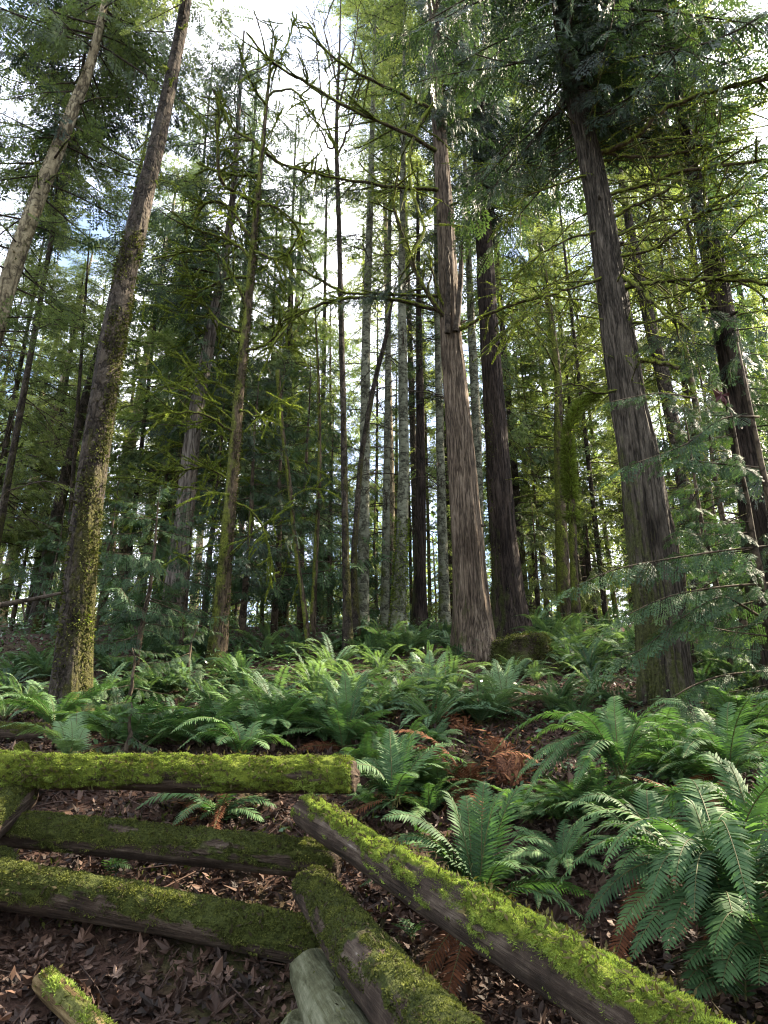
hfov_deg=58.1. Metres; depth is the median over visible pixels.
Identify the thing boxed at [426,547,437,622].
forest conifer
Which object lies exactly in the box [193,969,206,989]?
fallen leaf
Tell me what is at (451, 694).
sword fern
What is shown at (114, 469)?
tall cedar
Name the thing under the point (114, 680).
sword fern
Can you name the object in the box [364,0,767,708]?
broad cedar
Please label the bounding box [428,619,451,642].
sword fern
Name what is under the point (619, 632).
sword fern
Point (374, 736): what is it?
sword fern
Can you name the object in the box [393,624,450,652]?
sword fern
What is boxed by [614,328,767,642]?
young cedar
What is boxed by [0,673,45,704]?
sword fern
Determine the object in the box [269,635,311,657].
sword fern
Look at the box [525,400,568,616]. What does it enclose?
forest conifer
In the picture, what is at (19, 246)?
pale fir
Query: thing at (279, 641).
sword fern
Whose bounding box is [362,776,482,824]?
sword fern
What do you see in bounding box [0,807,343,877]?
fence rail
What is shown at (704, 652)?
sword fern
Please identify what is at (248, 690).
sword fern
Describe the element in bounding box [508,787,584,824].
sword fern
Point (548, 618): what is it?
sword fern
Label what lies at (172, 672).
sword fern
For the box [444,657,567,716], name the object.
sword fern
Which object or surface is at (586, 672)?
sword fern
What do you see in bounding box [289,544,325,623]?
forest conifer
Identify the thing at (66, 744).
sword fern
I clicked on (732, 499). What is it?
forest conifer
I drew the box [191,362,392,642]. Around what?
young cedar
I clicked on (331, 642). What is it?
sword fern
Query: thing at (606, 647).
sword fern
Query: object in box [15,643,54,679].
sword fern
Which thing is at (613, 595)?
thin fir
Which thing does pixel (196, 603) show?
forest conifer
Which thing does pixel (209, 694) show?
sword fern
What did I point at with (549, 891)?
sword fern
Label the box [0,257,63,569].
forest conifer
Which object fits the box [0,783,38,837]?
fence rail
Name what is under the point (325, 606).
forest conifer
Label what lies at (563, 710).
sword fern
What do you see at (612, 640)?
sword fern
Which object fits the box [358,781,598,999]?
sword fern
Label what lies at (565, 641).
sword fern
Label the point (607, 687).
sword fern
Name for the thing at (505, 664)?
sword fern
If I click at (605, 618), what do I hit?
sword fern
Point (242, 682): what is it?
sword fern
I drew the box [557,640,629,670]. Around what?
sword fern
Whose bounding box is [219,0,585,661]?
red cedar
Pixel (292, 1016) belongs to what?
log stub
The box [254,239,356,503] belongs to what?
forest conifer
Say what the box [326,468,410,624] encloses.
forest conifer
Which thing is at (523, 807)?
sword fern
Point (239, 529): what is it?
young cedar
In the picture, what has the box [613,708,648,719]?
sword fern
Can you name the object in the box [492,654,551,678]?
sword fern
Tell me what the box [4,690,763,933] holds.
ground moss
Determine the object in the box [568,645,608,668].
sword fern
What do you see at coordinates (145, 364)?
sunlit fir
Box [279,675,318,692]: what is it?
sword fern
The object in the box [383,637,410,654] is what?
sword fern
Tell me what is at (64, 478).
slanting fir
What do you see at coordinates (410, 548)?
thin fir
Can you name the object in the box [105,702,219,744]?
sword fern
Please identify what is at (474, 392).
pale alder
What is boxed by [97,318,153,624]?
forest conifer
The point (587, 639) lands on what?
sword fern
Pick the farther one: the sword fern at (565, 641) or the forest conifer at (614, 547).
the forest conifer at (614, 547)
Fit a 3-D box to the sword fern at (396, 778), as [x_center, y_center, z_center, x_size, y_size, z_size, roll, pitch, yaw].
[0.030,1.851,4.745,0.785,0.718,1.027,-17,-26,40]
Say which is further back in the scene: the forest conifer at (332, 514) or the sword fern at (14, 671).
the forest conifer at (332, 514)
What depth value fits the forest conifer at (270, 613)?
32.83 m
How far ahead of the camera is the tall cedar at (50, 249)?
16.24 m
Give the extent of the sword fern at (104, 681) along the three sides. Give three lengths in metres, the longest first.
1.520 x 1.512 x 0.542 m
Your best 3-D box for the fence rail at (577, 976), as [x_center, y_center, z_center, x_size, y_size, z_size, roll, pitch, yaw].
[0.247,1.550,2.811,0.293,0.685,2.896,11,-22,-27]
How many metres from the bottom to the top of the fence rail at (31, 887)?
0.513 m
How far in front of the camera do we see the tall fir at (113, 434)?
25.36 m
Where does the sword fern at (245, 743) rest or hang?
on the ground
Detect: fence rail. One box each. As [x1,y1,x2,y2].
[0,746,359,796]
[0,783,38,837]
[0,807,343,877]
[0,845,20,859]
[0,856,320,963]
[32,963,117,1023]
[286,948,370,1023]
[289,790,754,1023]
[290,864,484,1023]
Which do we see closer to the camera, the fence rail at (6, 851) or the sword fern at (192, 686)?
the fence rail at (6, 851)
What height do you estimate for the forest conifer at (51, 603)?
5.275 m
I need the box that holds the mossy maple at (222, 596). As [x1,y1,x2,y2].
[127,11,342,667]
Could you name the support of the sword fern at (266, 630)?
on the ground
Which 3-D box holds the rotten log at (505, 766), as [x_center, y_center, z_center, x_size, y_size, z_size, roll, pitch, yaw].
[0.995,2.113,5.931,0.652,0.554,1.363,0,-20,0]
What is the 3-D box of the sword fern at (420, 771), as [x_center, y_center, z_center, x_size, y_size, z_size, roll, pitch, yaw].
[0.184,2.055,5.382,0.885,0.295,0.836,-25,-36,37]
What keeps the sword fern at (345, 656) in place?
on the ground
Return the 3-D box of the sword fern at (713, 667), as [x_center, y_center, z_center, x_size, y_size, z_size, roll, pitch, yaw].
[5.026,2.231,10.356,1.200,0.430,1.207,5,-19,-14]
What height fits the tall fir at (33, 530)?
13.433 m
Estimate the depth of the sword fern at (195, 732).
6.11 m
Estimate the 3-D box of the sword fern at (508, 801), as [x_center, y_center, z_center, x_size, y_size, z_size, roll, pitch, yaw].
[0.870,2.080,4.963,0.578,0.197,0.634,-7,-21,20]
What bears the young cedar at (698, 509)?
on the ground
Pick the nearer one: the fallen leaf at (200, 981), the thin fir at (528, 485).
the fallen leaf at (200, 981)
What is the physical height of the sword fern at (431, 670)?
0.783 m
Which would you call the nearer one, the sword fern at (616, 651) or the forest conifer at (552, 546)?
the sword fern at (616, 651)
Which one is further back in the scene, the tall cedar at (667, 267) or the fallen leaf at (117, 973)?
the tall cedar at (667, 267)
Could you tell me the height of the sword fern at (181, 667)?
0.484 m
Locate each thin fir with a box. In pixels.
[0,280,117,604]
[23,229,130,539]
[38,287,114,621]
[66,228,210,624]
[103,223,212,604]
[106,241,257,597]
[211,195,330,626]
[241,263,352,624]
[253,265,337,540]
[292,282,378,607]
[337,312,415,601]
[370,310,442,614]
[393,293,450,624]
[478,291,555,560]
[478,320,584,604]
[479,284,603,616]
[513,180,627,627]
[522,256,624,624]
[547,249,625,620]
[608,134,750,628]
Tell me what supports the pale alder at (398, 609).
on the ground
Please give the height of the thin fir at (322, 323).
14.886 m
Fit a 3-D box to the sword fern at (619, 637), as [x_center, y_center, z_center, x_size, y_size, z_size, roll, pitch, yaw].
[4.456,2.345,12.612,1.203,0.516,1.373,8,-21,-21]
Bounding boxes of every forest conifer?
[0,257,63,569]
[0,280,39,451]
[3,493,69,622]
[11,558,59,613]
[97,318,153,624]
[188,566,211,624]
[190,290,232,613]
[192,351,266,622]
[201,530,257,625]
[246,601,265,624]
[247,145,357,613]
[248,599,296,618]
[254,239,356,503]
[254,602,296,626]
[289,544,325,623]
[304,378,355,624]
[306,559,341,624]
[309,521,350,623]
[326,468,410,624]
[340,518,408,622]
[349,377,436,602]
[373,522,433,623]
[382,265,486,620]
[393,275,528,591]
[411,464,489,619]
[426,534,437,622]
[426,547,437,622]
[463,267,554,570]
[482,323,555,617]
[483,494,491,599]
[486,547,551,609]
[516,192,623,624]
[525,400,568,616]
[526,554,550,608]
[535,408,591,578]
[569,530,627,624]
[580,482,626,623]
[581,322,633,622]
[588,440,684,608]
[591,456,627,607]
[599,404,671,529]
[607,541,633,622]
[608,563,630,622]
[645,367,686,580]
[679,304,765,582]
[714,234,767,503]
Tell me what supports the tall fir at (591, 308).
on the ground
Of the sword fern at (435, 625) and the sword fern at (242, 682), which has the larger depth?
the sword fern at (435, 625)
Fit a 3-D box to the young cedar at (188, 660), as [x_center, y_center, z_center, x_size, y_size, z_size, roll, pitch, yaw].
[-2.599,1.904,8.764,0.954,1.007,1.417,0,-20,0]
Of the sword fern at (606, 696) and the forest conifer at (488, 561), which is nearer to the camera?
the sword fern at (606, 696)
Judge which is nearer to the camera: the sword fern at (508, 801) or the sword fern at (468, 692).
the sword fern at (508, 801)
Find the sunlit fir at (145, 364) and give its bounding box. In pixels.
[68,128,219,624]
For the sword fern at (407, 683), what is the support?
on the ground
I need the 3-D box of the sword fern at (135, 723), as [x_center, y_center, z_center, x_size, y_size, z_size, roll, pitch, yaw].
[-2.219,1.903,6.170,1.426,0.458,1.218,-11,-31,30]
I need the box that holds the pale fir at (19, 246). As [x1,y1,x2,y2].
[0,0,253,360]
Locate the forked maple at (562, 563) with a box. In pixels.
[462,206,610,623]
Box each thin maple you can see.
[273,305,355,647]
[629,185,766,621]
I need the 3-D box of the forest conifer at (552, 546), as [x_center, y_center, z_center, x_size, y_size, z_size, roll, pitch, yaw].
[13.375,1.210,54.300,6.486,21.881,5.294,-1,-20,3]
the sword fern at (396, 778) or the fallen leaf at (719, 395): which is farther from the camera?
the fallen leaf at (719, 395)
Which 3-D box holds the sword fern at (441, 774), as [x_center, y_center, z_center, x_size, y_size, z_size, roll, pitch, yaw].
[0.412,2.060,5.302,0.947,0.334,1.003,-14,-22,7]
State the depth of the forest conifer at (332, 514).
41.36 m
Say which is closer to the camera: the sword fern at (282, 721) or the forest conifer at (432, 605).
the sword fern at (282, 721)
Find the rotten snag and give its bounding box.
[351,523,360,648]
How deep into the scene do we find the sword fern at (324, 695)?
7.16 m
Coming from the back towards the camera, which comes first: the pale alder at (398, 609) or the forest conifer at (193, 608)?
the forest conifer at (193, 608)
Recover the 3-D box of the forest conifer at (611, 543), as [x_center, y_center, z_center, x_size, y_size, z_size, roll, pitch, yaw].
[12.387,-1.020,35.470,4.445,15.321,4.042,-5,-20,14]
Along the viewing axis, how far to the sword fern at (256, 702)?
6.53 m
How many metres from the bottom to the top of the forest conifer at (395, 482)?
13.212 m
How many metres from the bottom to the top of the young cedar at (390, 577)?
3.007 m
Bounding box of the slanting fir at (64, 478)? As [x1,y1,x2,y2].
[0,111,206,633]
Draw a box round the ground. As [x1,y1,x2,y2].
[0,623,767,1023]
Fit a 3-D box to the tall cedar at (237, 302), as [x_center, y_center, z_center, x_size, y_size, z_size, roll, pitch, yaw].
[-4.657,-7.432,24.082,6.800,23.415,6.328,-11,-22,29]
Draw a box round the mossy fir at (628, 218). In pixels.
[537,78,737,633]
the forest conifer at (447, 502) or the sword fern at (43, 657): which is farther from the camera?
the forest conifer at (447, 502)
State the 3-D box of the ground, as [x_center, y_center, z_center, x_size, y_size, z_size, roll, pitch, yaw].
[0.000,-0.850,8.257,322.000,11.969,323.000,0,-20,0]
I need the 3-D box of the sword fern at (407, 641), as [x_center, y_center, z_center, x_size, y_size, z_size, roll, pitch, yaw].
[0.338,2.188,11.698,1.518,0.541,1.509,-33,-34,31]
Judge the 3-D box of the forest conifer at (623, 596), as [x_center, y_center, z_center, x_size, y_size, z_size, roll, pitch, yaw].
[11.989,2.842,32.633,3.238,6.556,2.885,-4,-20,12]
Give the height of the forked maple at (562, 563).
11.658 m
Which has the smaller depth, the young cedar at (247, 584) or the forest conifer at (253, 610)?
the young cedar at (247, 584)
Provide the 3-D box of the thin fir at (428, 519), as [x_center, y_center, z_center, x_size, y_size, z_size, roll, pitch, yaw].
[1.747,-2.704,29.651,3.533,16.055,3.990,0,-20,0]
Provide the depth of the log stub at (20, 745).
5.51 m
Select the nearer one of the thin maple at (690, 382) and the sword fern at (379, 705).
the sword fern at (379, 705)
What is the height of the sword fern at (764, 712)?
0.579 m
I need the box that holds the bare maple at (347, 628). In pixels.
[272,0,386,655]
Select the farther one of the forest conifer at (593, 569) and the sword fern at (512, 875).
the forest conifer at (593, 569)
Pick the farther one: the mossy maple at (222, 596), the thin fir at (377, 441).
the thin fir at (377, 441)
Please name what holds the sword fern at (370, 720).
on the ground
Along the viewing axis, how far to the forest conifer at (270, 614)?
25.24 m
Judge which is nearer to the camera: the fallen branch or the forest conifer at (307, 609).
the fallen branch
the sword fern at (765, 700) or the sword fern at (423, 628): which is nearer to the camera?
the sword fern at (765, 700)
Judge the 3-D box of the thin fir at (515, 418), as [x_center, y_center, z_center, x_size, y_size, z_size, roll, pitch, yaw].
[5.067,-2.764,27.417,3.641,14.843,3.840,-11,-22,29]
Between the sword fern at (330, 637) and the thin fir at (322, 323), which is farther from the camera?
the thin fir at (322, 323)
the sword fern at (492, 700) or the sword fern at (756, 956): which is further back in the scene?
the sword fern at (492, 700)
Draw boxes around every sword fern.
[0,652,48,670]
[0,657,36,679]
[0,667,49,693]
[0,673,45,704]
[0,683,118,729]
[0,693,46,719]
[1,676,44,698]
[1,711,115,753]
[2,636,53,665]
[6,686,37,702]
[11,680,47,717]
[13,653,53,680]
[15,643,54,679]
[31,661,159,708]
[47,693,153,743]
[50,694,215,747]
[51,701,112,732]
[80,686,156,716]
[93,635,133,661]
[93,643,142,675]
[93,648,165,679]
[93,677,156,709]
[95,670,153,698]
[98,676,164,697]
[101,858,131,875]
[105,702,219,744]
[107,666,203,693]
[116,709,218,747]
[117,671,169,703]
[121,634,169,658]
[122,667,206,696]
[135,656,180,695]
[135,793,277,829]
[140,699,244,746]
[141,652,224,691]
[143,694,200,725]
[144,658,193,675]
[146,639,205,662]
[161,688,257,726]
[162,629,235,657]
[167,656,217,673]
[169,676,212,700]
[170,716,293,828]
[175,677,222,698]
[178,681,266,711]
[179,683,238,705]
[192,673,287,723]
[193,697,341,747]
[202,653,289,688]
[202,660,253,688]
[204,650,274,683]
[205,654,287,695]
[206,640,264,664]
[207,690,330,742]
[211,690,325,741]
[223,665,302,698]
[228,629,300,661]
[228,644,259,659]
[232,665,318,709]
[239,680,368,739]
[245,621,289,643]
[260,633,306,656]
[260,646,380,697]
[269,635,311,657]
[269,700,397,741]
[270,632,391,671]
[276,625,322,652]
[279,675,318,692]
[281,670,380,710]
[283,657,366,689]
[288,670,392,751]
[289,648,334,672]
[292,706,369,740]
[299,669,380,699]
[300,659,410,688]
[304,698,330,718]
[306,635,340,651]
[310,671,419,719]
[310,684,388,712]
[312,728,466,837]
[316,778,422,811]
[319,632,341,648]
[327,615,387,635]
[330,620,379,646]
[332,663,447,715]
[335,731,418,770]
[337,632,402,658]
[337,672,398,697]
[341,633,389,659]
[342,715,444,761]
[346,644,414,671]
[346,731,425,753]
[351,704,384,727]
[354,619,426,650]
[356,650,400,674]
[358,753,461,799]
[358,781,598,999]
[360,619,416,645]
[361,751,445,794]
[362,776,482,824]
[368,618,445,655]
[370,751,469,788]
[375,650,481,707]
[376,669,421,693]
[379,678,508,728]
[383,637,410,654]
[386,687,441,721]
[388,756,499,803]
[389,652,436,671]
[390,729,537,818]
[391,918,426,941]
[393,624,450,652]
[400,717,464,744]
[401,622,443,641]
[404,665,452,697]
[411,641,448,662]
[413,646,505,690]
[417,678,464,700]
[425,683,495,710]
[427,621,450,638]
[427,677,534,725]
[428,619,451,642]
[428,630,478,652]
[434,652,474,690]
[434,687,479,711]
[443,689,533,723]
[444,643,476,660]
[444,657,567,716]
[455,701,502,722]
[467,784,573,823]
[474,669,518,685]
[475,788,536,813]
[485,740,502,753]
[486,634,586,660]
[489,655,531,678]
[491,696,701,835]
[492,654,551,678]
[493,860,526,881]
[495,815,625,893]
[499,674,593,709]
[501,777,636,821]
[502,842,558,871]
[503,657,559,683]
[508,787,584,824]
[509,613,601,644]
[510,873,573,907]
[513,606,564,633]
[517,620,565,640]
[517,670,597,705]
[520,755,668,820]
[523,774,605,796]
[529,621,579,635]
[530,613,568,631]
[531,611,596,634]
[533,612,606,638]
[535,626,598,645]
[537,781,723,958]
[539,692,605,716]
[547,688,604,726]
[548,640,604,672]
[549,614,612,643]
[550,636,588,659]
[552,776,767,962]
[553,643,597,663]
[554,629,632,663]
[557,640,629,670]
[558,630,606,645]
[559,661,635,691]
[565,786,680,827]
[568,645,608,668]
[573,707,767,775]
[574,644,621,668]
[574,775,684,821]
[575,671,636,703]
[576,648,634,674]
[580,632,634,660]
[582,605,630,633]
[593,626,625,646]
[593,689,637,704]
[594,713,767,782]
[597,623,635,659]
[608,686,640,704]
[609,623,633,642]
[609,624,634,650]
[609,751,767,893]
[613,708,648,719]
[633,691,767,828]
[635,723,767,784]
[644,741,767,786]
[649,685,767,745]
[652,694,767,738]
[666,953,767,1002]
[681,884,767,986]
[689,632,723,662]
[692,650,724,672]
[692,651,708,669]
[693,660,746,694]
[697,636,749,660]
[699,676,754,706]
[700,649,753,689]
[706,650,748,677]
[711,651,752,690]
[715,691,767,737]
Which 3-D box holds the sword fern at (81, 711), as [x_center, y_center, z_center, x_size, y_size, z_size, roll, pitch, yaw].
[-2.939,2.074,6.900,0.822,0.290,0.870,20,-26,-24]
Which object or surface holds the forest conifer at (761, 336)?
on the ground
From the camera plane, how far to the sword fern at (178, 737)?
6.17 m
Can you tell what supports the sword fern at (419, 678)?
on the ground
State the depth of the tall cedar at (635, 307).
25.29 m
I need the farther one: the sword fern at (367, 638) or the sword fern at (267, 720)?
the sword fern at (367, 638)
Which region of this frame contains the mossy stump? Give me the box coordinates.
[485,630,568,675]
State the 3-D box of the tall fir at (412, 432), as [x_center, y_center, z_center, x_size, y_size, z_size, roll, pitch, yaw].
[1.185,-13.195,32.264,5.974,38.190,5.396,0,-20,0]
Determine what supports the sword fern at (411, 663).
on the ground
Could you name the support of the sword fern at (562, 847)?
on the ground
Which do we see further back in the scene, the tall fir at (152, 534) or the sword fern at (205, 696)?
the tall fir at (152, 534)
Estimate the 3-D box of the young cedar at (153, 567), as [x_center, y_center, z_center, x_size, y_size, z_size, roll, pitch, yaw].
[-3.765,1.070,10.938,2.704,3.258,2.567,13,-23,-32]
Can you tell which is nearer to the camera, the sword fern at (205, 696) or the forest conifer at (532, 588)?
the sword fern at (205, 696)
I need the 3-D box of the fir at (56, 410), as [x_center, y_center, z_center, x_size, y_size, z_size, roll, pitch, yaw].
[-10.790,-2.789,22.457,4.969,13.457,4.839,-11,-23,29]
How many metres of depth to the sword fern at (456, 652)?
11.37 m
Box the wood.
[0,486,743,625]
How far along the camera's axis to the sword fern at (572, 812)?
4.46 m
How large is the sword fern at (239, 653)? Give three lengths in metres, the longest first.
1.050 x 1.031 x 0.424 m
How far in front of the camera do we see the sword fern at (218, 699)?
7.32 m
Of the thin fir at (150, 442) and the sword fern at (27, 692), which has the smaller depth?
the sword fern at (27, 692)
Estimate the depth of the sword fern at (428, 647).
10.86 m
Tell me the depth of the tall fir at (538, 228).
26.95 m
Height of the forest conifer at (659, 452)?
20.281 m
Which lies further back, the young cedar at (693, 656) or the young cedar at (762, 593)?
the young cedar at (693, 656)
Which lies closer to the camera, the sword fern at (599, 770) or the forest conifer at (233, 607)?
the sword fern at (599, 770)
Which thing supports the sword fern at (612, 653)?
on the ground
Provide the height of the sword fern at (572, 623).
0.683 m
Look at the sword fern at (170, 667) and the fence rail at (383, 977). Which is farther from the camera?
the sword fern at (170, 667)
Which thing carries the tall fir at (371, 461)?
on the ground
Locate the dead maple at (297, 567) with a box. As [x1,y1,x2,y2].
[215,369,341,653]
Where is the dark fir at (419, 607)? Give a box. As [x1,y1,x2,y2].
[358,159,482,630]
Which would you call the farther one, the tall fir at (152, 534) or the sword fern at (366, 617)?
the tall fir at (152, 534)
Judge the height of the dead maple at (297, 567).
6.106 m
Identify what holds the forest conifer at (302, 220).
on the ground
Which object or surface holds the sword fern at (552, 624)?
on the ground
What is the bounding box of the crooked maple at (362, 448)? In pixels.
[350,278,396,581]
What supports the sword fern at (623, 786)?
on the ground
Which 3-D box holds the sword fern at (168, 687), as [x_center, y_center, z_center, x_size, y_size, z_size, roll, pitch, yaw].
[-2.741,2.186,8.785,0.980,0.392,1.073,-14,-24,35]
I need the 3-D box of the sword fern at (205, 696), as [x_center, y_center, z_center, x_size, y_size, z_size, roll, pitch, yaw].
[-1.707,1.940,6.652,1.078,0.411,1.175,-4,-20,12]
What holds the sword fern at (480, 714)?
on the ground
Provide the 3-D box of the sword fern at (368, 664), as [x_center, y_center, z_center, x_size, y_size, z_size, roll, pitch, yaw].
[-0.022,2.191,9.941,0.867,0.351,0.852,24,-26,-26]
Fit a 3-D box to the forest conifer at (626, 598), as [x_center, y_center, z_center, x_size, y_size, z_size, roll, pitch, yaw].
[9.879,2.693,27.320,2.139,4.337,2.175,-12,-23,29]
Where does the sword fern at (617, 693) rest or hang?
on the ground
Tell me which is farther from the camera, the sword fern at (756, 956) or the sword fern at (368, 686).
the sword fern at (368, 686)
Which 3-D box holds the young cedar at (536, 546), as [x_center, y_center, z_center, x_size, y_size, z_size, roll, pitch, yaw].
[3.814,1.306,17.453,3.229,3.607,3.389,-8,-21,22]
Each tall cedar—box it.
[0,0,212,545]
[77,41,272,591]
[122,43,340,610]
[194,117,396,627]
[254,150,384,623]
[398,0,620,606]
[539,13,763,554]
[569,0,767,609]
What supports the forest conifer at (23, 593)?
on the ground
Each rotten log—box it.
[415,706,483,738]
[461,726,547,789]
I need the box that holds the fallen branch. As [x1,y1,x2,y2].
[0,591,60,619]
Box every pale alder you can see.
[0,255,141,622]
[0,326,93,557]
[291,0,434,630]
[306,0,440,630]
[327,0,483,635]
[371,67,516,635]
[393,90,540,560]
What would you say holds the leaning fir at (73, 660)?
on the ground
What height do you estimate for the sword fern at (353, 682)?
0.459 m
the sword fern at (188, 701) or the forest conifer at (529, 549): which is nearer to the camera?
the sword fern at (188, 701)
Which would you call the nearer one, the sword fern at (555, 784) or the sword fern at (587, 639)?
the sword fern at (555, 784)
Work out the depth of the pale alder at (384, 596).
17.13 m
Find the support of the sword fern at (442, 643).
on the ground
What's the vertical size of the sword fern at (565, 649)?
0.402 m
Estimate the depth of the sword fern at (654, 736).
5.62 m
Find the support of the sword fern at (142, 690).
on the ground
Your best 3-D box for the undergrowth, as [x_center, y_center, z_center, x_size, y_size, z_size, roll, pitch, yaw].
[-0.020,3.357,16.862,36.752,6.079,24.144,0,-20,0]
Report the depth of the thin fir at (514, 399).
21.95 m
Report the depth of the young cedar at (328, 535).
17.07 m
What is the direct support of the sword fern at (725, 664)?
on the ground
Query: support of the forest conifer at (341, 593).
on the ground
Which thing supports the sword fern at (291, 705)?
on the ground
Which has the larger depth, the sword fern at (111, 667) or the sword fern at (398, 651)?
the sword fern at (398, 651)
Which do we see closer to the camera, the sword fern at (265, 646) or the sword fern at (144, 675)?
the sword fern at (144, 675)
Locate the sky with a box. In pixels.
[0,0,767,624]
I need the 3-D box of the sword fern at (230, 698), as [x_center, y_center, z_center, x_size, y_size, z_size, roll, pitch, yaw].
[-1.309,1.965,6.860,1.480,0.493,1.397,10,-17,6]
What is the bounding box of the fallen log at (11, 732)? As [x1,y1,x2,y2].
[0,719,51,740]
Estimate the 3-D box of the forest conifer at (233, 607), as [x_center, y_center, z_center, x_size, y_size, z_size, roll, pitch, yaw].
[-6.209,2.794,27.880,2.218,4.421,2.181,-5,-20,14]
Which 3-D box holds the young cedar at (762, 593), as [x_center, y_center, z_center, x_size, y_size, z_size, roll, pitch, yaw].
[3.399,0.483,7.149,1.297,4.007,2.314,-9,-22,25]
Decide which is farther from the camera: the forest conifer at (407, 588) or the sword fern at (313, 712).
the forest conifer at (407, 588)
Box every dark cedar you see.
[377,0,604,639]
[552,0,767,704]
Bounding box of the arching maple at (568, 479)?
[558,385,607,631]
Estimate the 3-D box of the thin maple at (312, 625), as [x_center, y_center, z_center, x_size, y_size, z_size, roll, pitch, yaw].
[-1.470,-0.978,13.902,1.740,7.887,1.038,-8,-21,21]
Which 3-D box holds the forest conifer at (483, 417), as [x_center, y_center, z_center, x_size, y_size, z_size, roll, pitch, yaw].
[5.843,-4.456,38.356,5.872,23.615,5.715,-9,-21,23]
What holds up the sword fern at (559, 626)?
on the ground
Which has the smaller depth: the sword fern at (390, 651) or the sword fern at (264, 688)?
the sword fern at (264, 688)
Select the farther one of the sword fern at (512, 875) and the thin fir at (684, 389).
the thin fir at (684, 389)
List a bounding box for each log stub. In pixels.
[13,739,32,751]
[279,1008,302,1023]
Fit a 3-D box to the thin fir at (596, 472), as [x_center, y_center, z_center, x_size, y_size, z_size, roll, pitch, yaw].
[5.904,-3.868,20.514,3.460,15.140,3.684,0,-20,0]
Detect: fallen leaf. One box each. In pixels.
[106,964,123,990]
[133,933,148,967]
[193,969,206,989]
[221,965,233,988]
[712,388,728,405]
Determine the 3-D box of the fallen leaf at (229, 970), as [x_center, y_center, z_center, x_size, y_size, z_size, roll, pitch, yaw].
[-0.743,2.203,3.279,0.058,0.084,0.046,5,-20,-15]
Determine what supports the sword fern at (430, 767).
on the ground
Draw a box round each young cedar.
[0,461,76,630]
[0,508,105,633]
[26,481,155,639]
[37,483,238,674]
[54,648,182,713]
[81,702,171,754]
[96,488,259,668]
[97,393,234,624]
[133,348,310,631]
[151,623,222,691]
[159,355,336,649]
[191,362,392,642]
[232,359,393,635]
[260,410,409,631]
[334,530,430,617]
[489,498,605,618]
[536,342,767,732]
[539,488,630,620]
[606,504,740,671]
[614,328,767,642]
[632,399,759,694]
[651,369,767,706]
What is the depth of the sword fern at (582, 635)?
12.35 m
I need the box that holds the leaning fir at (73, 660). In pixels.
[42,0,234,721]
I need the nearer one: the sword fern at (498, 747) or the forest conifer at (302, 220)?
the sword fern at (498, 747)
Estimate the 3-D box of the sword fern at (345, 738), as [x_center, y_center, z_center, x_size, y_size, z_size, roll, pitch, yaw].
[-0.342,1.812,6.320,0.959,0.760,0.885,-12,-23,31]
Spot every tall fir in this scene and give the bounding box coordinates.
[0,176,128,595]
[0,251,134,626]
[0,288,161,586]
[106,154,212,624]
[307,0,451,596]
[332,226,407,598]
[347,0,470,574]
[478,2,622,623]
[485,51,625,603]
[505,0,733,613]
[652,0,767,516]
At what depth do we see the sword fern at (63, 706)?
6.83 m
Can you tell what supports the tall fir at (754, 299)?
on the ground
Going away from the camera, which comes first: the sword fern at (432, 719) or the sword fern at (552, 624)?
the sword fern at (432, 719)
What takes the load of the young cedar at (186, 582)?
on the ground
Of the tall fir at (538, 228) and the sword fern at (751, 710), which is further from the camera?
the tall fir at (538, 228)
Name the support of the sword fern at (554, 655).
on the ground
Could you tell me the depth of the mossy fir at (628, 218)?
18.72 m
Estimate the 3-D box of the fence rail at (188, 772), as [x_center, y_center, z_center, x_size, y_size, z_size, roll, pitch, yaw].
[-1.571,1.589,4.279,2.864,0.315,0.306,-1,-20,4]
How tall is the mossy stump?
0.895 m
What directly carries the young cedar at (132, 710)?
on the ground
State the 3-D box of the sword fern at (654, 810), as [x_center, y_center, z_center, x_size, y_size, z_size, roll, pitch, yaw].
[1.356,1.821,3.505,1.028,0.856,0.801,0,-20,0]
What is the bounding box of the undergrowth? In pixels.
[0,607,767,843]
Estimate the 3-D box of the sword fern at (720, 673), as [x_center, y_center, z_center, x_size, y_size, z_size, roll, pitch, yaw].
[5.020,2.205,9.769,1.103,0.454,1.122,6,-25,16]
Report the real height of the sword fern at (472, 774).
0.646 m
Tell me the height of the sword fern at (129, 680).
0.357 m
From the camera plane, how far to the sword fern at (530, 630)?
12.64 m
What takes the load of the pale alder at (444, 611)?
on the ground
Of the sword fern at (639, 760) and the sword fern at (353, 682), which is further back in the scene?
the sword fern at (353, 682)
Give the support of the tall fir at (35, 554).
on the ground
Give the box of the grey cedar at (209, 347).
[77,0,332,653]
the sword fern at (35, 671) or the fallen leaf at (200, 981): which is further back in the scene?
the sword fern at (35, 671)
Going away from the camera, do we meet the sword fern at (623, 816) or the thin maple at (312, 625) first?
the sword fern at (623, 816)
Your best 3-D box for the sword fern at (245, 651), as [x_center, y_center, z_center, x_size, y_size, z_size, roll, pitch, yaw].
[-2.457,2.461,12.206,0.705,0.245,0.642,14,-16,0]
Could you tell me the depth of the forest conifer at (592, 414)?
32.80 m
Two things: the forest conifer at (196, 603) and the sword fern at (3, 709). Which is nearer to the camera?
the sword fern at (3, 709)
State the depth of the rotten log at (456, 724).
6.95 m
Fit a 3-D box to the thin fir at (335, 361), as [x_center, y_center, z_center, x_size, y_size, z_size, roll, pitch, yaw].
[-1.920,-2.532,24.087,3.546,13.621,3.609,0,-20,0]

